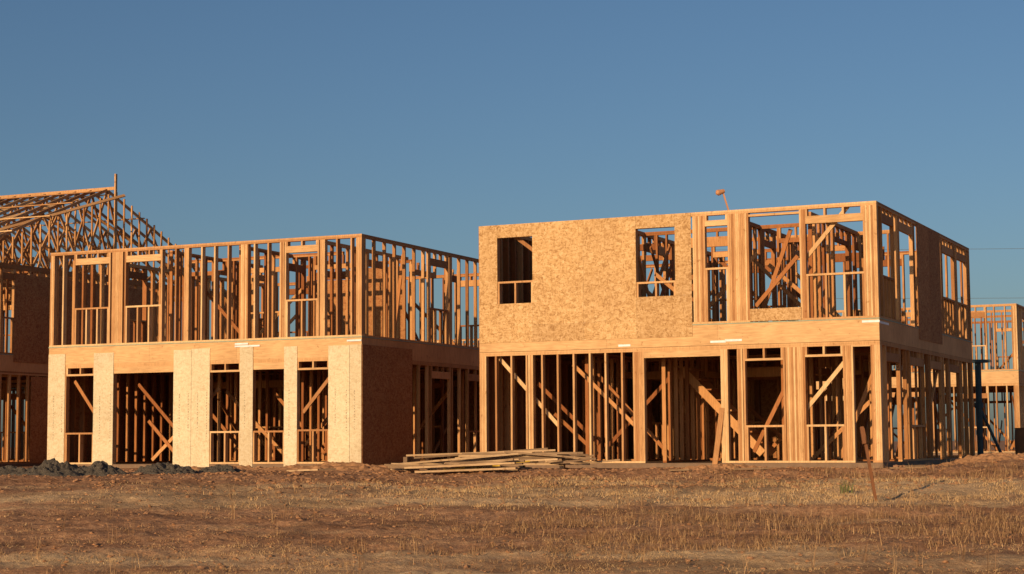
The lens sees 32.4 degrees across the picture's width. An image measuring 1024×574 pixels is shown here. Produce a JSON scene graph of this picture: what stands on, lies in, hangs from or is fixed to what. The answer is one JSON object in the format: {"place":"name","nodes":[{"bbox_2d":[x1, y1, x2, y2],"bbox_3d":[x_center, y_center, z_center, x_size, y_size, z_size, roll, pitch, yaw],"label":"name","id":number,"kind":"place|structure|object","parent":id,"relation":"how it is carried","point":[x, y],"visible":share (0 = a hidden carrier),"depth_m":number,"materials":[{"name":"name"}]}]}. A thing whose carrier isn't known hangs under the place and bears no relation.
{"place":"outdoors","nodes":[
{"label":"outdoors","id":0,"kind":"place"},
{"bbox_2d":[0,192,226,303],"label":"roof truss webs","id":1,"kind":"object","parent":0,"point":[9,257],"visible":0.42,"depth_m":56.17,"materials":[{"name":"brown wood"}]},
{"bbox_2d":[0,441,1023,573],"bbox_3d":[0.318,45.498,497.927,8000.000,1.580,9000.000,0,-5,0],"label":"ground","id":2,"kind":"structure","parent":0,"point":[13,502],"depth_m":28.26,"materials":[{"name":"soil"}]},
{"bbox_2d":[0,465,29,475],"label":"gravel pile","id":3,"kind":"object","parent":2,"relation":"on","point":[9,469],"visible":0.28,"depth_m":37.97,"materials":[{"name":"grey gravel"}]},
{"bbox_2d":[0,461,41,466],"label":"slab","id":4,"kind":"structure","parent":2,"relation":"on","point":[20,464],"depth_m":51.52,"materials":[{"name":"concrete"}]},
{"bbox_2d":[13,273,150,462],"bbox_3d":[-18.073,2.991,58.202,12.028,5.550,14.200,-3,-6,24],"label":"side sheathing","id":5,"kind":"object","parent":4,"relation":"on","point":[31,317],"visible":0.52,"depth_m":52.47,"materials":[{"name":"brown wood"}]},
{"bbox_2d":[0,271,224,461],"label":"interior framing","id":6,"kind":"object","parent":4,"relation":"on","point":[7,298],"visible":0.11,"depth_m":57.38,"materials":[{"name":"brown wood"}]},
{"bbox_2d":[0,355,47,388],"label":"side rim joist","id":7,"kind":"object","parent":6,"relation":"on","point":[7,363],"depth_m":51.67,"materials":[{"name":"brown wood"}]},
{"bbox_2d":[2,375,43,383],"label":"floor joists","id":8,"kind":"object","parent":7,"relation":"attached to","point":[23,377],"visible":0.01,"depth_m":58.11,"materials":[{"name":"brown wood"}]},
{"bbox_2d":[0,264,226,463],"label":"framing","id":9,"kind":"object","parent":4,"relation":"on","point":[7,276],"visible":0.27,"depth_m":51.60,"materials":[{"name":"brown wood"}]},
{"bbox_2d":[0,174,226,304],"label":"roof rafters","id":10,"kind":"object","parent":9,"relation":"on","point":[23,222],"visible":0.5,"depth_m":56.33,"materials":[{"name":"beige wood"}]},
{"bbox_2d":[17,458,85,476],"bbox_3d":[-9.673,3.845,37.312,1.800,0.462,1.600,0,-5,0],"label":"gravel pile","id":11,"kind":"object","parent":2,"relation":"on","point":[52,467],"visible":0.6,"depth_m":36.98,"materials":[{"name":"grey gravel"}]},
{"bbox_2d":[78,461,129,476],"bbox_3d":[-8.873,3.910,37.707,1.600,0.390,1.400,0,-5,0],"label":"gravel pile","id":12,"kind":"object","parent":2,"relation":"on","point":[100,468],"visible":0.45,"depth_m":37.42,"materials":[{"name":"grey gravel"}]},
{"bbox_2d":[130,462,198,473],"bbox_3d":[-7.572,3.967,38.304,1.800,0.342,1.400,0,-5,0],"label":"gravel pile","id":13,"kind":"object","parent":2,"relation":"on","point":[160,468],"visible":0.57,"depth_m":38.08,"materials":[{"name":"grey gravel"}]},
{"bbox_2d":[195,464,245,472],"bbox_3d":[-6.472,4.044,38.999,1.600,0.244,1.200,0,-5,0],"label":"gravel pile","id":14,"kind":"object","parent":2,"relation":"on","point":[221,468],"visible":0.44,"depth_m":38.83,"materials":[{"name":"grey gravel"}]},
{"bbox_2d":[191,465,273,469],"bbox_3d":[-6.770,4.368,42.384,4.000,0.185,2.000,0,-5,0],"label":"dirt mound","id":15,"kind":"object","parent":2,"relation":"on","point":[248,467],"visible":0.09,"depth_m":42.23,"materials":[{"name":"soil"}]},
{"bbox_2d":[71,461,449,467],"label":"slab","id":16,"kind":"structure","parent":2,"relation":"on","point":[128,465],"depth_m":46.39,"materials":[{"name":"concrete"}]},
{"bbox_2d":[49,234,364,463],"bbox_3d":[-8.111,1.733,46.006,9.666,5.737,0.246,-3,-6,24],"label":"front framing","id":17,"kind":"object","parent":16,"relation":"on","point":[118,320],"visible":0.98,"depth_m":45.76,"materials":[{"name":"beige wood"}]},
{"bbox_2d":[66,245,327,375],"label":"headers","id":18,"kind":"object","parent":17,"relation":"attached to","point":[157,257],"visible":1,"depth_m":46.51,"materials":[{"name":"beige wood"}]},
{"bbox_2d":[47,344,360,466],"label":"shear panels","id":19,"kind":"object","parent":17,"relation":"attached to","point":[191,375],"visible":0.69,"depth_m":45.66,"materials":[{"name":"beige wood"}]},
{"bbox_2d":[49,337,362,364],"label":"rim beam","id":20,"kind":"structure","parent":17,"relation":"on","point":[306,348],"depth_m":45.77,"materials":[{"name":"beige wood"}]},
{"bbox_2d":[235,339,360,346],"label":"steel straps","id":21,"kind":"object","parent":20,"relation":"attached to","point":[241,345],"visible":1,"depth_m":45.29,"materials":[{"name":"silver metal"}]},
{"bbox_2d":[47,266,478,464],"bbox_3d":[-5.952,2.309,50.805,9.694,5.570,10.817,-3,-6,24],"label":"side sheathing","id":22,"kind":"object","parent":16,"relation":"on","point":[387,408],"visible":0.34,"depth_m":46.16,"materials":[{"name":"brown wood"}]},
{"bbox_2d":[57,241,479,463],"bbox_3d":[-5.995,2.151,50.914,9.526,5.743,10.656,-3,-6,24],"label":"interior framing","id":23,"kind":"object","parent":16,"relation":"on","point":[230,387],"visible":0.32,"depth_m":49.44,"materials":[{"name":"brown wood"}]},
{"bbox_2d":[271,337,478,377],"bbox_3d":[-5.947,2.116,50.836,9.660,0.470,10.753,-3,-6,24],"label":"side rim joist","id":24,"kind":"object","parent":23,"relation":"on","point":[442,354],"visible":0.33,"depth_m":47.74,"materials":[{"name":"brown wood"}]},
{"bbox_2d":[214,361,478,373],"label":"floor joists","id":25,"kind":"object","parent":24,"relation":"attached to","point":[321,366],"visible":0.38,"depth_m":52.10,"materials":[{"name":"brown wood"}]},
{"bbox_2d":[364,234,479,460],"bbox_3d":[-1.556,1.948,48.939,0.107,5.736,10.655,-3,-6,24],"label":"side framing","id":26,"kind":"object","parent":16,"relation":"on","point":[446,264],"visible":0.63,"depth_m":47.51,"materials":[{"name":"brown wood"}]},
{"bbox_2d":[255,461,433,470],"bbox_3d":[-3.971,4.184,40.993,5.200,0.275,2.400,0,-5,0],"label":"dirt mound","id":27,"kind":"object","parent":2,"relation":"on","point":[347,466],"visible":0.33,"depth_m":40.51,"materials":[{"name":"soil"}]},
{"bbox_2d":[384,448,619,472],"bbox_3d":[-0.182,3.780,38.183,5.028,0.581,3.040,-1,-5,4],"label":"lumber pile","id":28,"kind":"object","parent":2,"relation":"on","point":[483,461],"visible":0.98,"depth_m":38.51,"materials":[{"name":"beige wood"}]},
{"bbox_2d":[0,457,1023,573],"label":"dirt clods","id":29,"kind":"object","parent":2,"relation":"on","point":[382,472],"visible":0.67,"depth_m":33.60,"materials":[{"name":"soil"}]},
{"bbox_2d":[196,465,924,471],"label":"scrap boards","id":30,"kind":"object","parent":2,"relation":"on","point":[907,466],"visible":0.67,"depth_m":37.38,"materials":[{"name":"brown wood"}]},
{"bbox_2d":[685,463,765,469],"bbox_3d":[4.628,3.926,38.200,2.800,0.230,1.200,0,-5,0],"label":"dirt mound","id":31,"kind":"object","parent":2,"relation":"on","point":[728,465],"visible":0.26,"depth_m":38.03,"materials":[{"name":"soil"}]},
{"bbox_2d":[500,458,960,467],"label":"slab","id":32,"kind":"structure","parent":2,"relation":"on","point":[660,463],"depth_m":40.52,"materials":[{"name":"concrete"}]},
{"bbox_2d":[480,201,883,463],"bbox_3d":[3.653,1.199,40.664,9.733,5.788,0.412,-3,-6,25],"label":"front framing","id":33,"kind":"object","parent":32,"relation":"on","point":[796,441],"visible":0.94,"depth_m":39.92,"materials":[{"name":"beige wood"}]},
{"bbox_2d":[479,213,801,343],"bbox_3d":[2.829,-0.226,41.090,7.996,2.852,0.012,-3,-6,25],"label":"osb sheathing","id":34,"kind":"object","parent":33,"relation":"attached to","point":[594,281],"visible":1,"depth_m":41.56,"materials":[{"name":"beige wood"}]},
{"bbox_2d":[483,233,690,340],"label":"nail heads","id":35,"kind":"object","parent":34,"relation":"attached to","point":[575,295],"visible":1,"depth_m":41.77,"materials":[{"name":"metal"}]},
{"bbox_2d":[480,319,879,352],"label":"rim beam","id":36,"kind":"structure","parent":33,"relation":"on","point":[804,331],"depth_m":39.88,"materials":[{"name":"beige wood"}]},
{"bbox_2d":[618,320,888,346],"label":"steel straps","id":37,"kind":"object","parent":36,"relation":"attached to","point":[727,340],"visible":1,"depth_m":39.97,"materials":[{"name":"silver metal"}]},
{"bbox_2d":[498,211,869,360],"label":"headers","id":38,"kind":"object","parent":33,"relation":"attached to","point":[836,218],"visible":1,"depth_m":39.81,"materials":[{"name":"beige wood"}]},
{"bbox_2d":[479,221,942,458],"bbox_3d":[5.915,1.592,45.488,9.758,5.730,10.813,-3,-6,25],"label":"side sheathing","id":39,"kind":"object","parent":32,"relation":"on","point":[929,284],"visible":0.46,"depth_m":44.47,"materials":[{"name":"brown wood"}]},
{"bbox_2d":[489,212,965,462],"bbox_3d":[5.889,1.593,45.576,9.631,5.743,10.660,-3,-6,25],"label":"interior framing","id":40,"kind":"object","parent":32,"relation":"on","point":[670,374],"visible":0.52,"depth_m":43.93,"materials":[{"name":"brown wood"}]},
{"bbox_2d":[716,189,728,209],"bbox_3d":[5.066,-1.725,41.584,0.517,1.186,0.145,0,-5,0],"label":"work lamp","id":41,"kind":"object","parent":40,"relation":"attached to","point":[720,192],"visible":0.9,"depth_m":41.61,"materials":[{"name":"metal"}]},
{"bbox_2d":[486,319,971,366],"bbox_3d":[5.922,1.558,45.507,9.730,0.470,10.753,-3,-6,25],"label":"side rim joist","id":42,"kind":"object","parent":40,"relation":"on","point":[897,333],"visible":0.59,"depth_m":42.79,"materials":[{"name":"brown wood"}]},
{"bbox_2d":[518,340,901,364],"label":"floor joists","id":43,"kind":"object","parent":42,"relation":"attached to","point":[733,352],"visible":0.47,"depth_m":44.66,"materials":[{"name":"brown wood"}]},
{"bbox_2d":[878,202,974,461],"bbox_3d":[10.312,1.383,43.518,0.107,5.736,10.656,-3,-6,25],"label":"side framing","id":44,"kind":"object","parent":32,"relation":"on","point":[956,318],"visible":0.91,"depth_m":42.53,"materials":[{"name":"brown wood"}]},
{"bbox_2d":[837,479,854,493],"bbox_3d":[6.105,3.635,32.156,0.318,0.316,0.252,0,-5,0],"label":"green weed","id":45,"kind":"object","parent":2,"relation":"on","point":[845,486],"visible":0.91,"depth_m":32.18,"materials":[{"name":"plant"}]},
{"bbox_2d":[860,426,877,500],"bbox_3d":[6.265,3.200,30.884,0.286,1.517,0.162,0,-5,0],"label":"survey stake","id":46,"kind":"object","parent":2,"relation":"on","point":[863,435],"visible":0.82,"depth_m":30.86,"materials":[{"name":"wood"}]},
{"bbox_2d":[719,248,1023,298],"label":"power lines","id":47,"kind":"object","parent":2,"relation":"on","point":[901,298],"visible":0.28,"depth_m":119.17,"materials":[{"name":"black metal"}]},
{"bbox_2d":[824,452,1014,454],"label":"slab","id":48,"kind":"structure","parent":2,"relation":"on","point":[957,453],"depth_m":68.72,"materials":[{"name":"concrete"}]},
{"bbox_2d":[816,303,1023,452],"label":"front framing","id":49,"kind":"object","parent":48,"relation":"on","point":[1017,313],"visible":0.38,"depth_m":68.44,"materials":[{"name":"beige wood"}]},
{"bbox_2d":[816,371,1018,386],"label":"rim beam","id":50,"kind":"structure","parent":49,"relation":"on","point":[988,377],"depth_m":68.42,"materials":[{"name":"beige wood"}]},
{"bbox_2d":[816,310,1023,451],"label":"interior framing","id":51,"kind":"object","parent":48,"relation":"on","point":[1000,389],"visible":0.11,"depth_m":74.14,"materials":[{"name":"brown wood"}]},
{"bbox_2d":[1019,371,1023,383],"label":"side rim joist","id":52,"kind":"object","parent":51,"relation":"on","point":[1021,376],"visible":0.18,"depth_m":68.56,"materials":[{"name":"brown wood"}]},
{"bbox_2d":[941,452,1023,464],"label":"dirt mound","id":53,"kind":"object","parent":2,"relation":"on","point":[987,457],"visible":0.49,"depth_m":38.88,"materials":[{"name":"soil"}]},
{"bbox_2d":[972,359,1001,454],"bbox_3d":[13.605,3.523,50.478,1.020,2.880,0.500,0,-5,0],"label":"steel shoring post","id":54,"kind":"object","parent":2,"relation":"on","point":[980,414],"visible":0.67,"depth_m":50.43,"materials":[{"name":"metal"}]},
{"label":"slab","id":55,"kind":"object","parent":2,"relation":"on","visible":0},
{"bbox_2d":[425,339,478,346],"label":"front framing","id":56,"kind":"object","parent":55,"relation":"on","point":[463,340],"visible":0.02,"depth_m":88.83,"materials":[{"name":"brown wood"}]},
{"bbox_2d":[0,0,1023,447],"label":"sky","id":57,"kind":"structure","parent":0,"point":[423,123],"materials":[{"name":"blue"}]},
{"bbox_2d":[1014,428,1023,453],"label":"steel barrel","id":58,"kind":"object","parent":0,"point":[1019,440],"visible":0.88,"depth_m":53.60,"materials":[{"name":"brown metal"}]},
{"bbox_3d":[5.913,1.338,45.509,9.630,0.030,10.690,-3,-6,25],"label":"subfloor","id":59,"kind":"object","parent":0,"visible":0},
{"bbox_2d":[692,317,971,342],"bbox_3d":[5.910,1.309,45.507,9.754,0.022,10.826,-3,-6,25],"label":"subfloor edge","id":60,"kind":"object","parent":59,"relation":"on","point":[824,320],"visible":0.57,"depth_m":39.65,"materials":[{"name":"brown wood"}]},
{"bbox_3d":[-5.956,1.895,50.839,9.560,0.030,10.690,-3,-6,24],"label":"subfloor","id":61,"kind":"object","parent":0,"visible":0},
{"bbox_2d":[48,336,478,349],"bbox_3d":[-5.959,1.867,50.836,9.684,0.022,10.826,-3,-6,24],"label":"subfloor edge","id":62,"kind":"object","parent":61,"relation":"on","point":[264,340],"visible":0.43,"depth_m":45.97,"materials":[{"name":"brown wood"}]},
{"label":"subfloor","id":63,"kind":"object","parent":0,"visible":0},
{"bbox_2d":[917,370,1023,372],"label":"subfloor edge","id":64,"kind":"object","parent":63,"relation":"on","point":[999,370],"visible":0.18,"depth_m":68.19,"materials":[{"name":"brown wood"}]}
]}

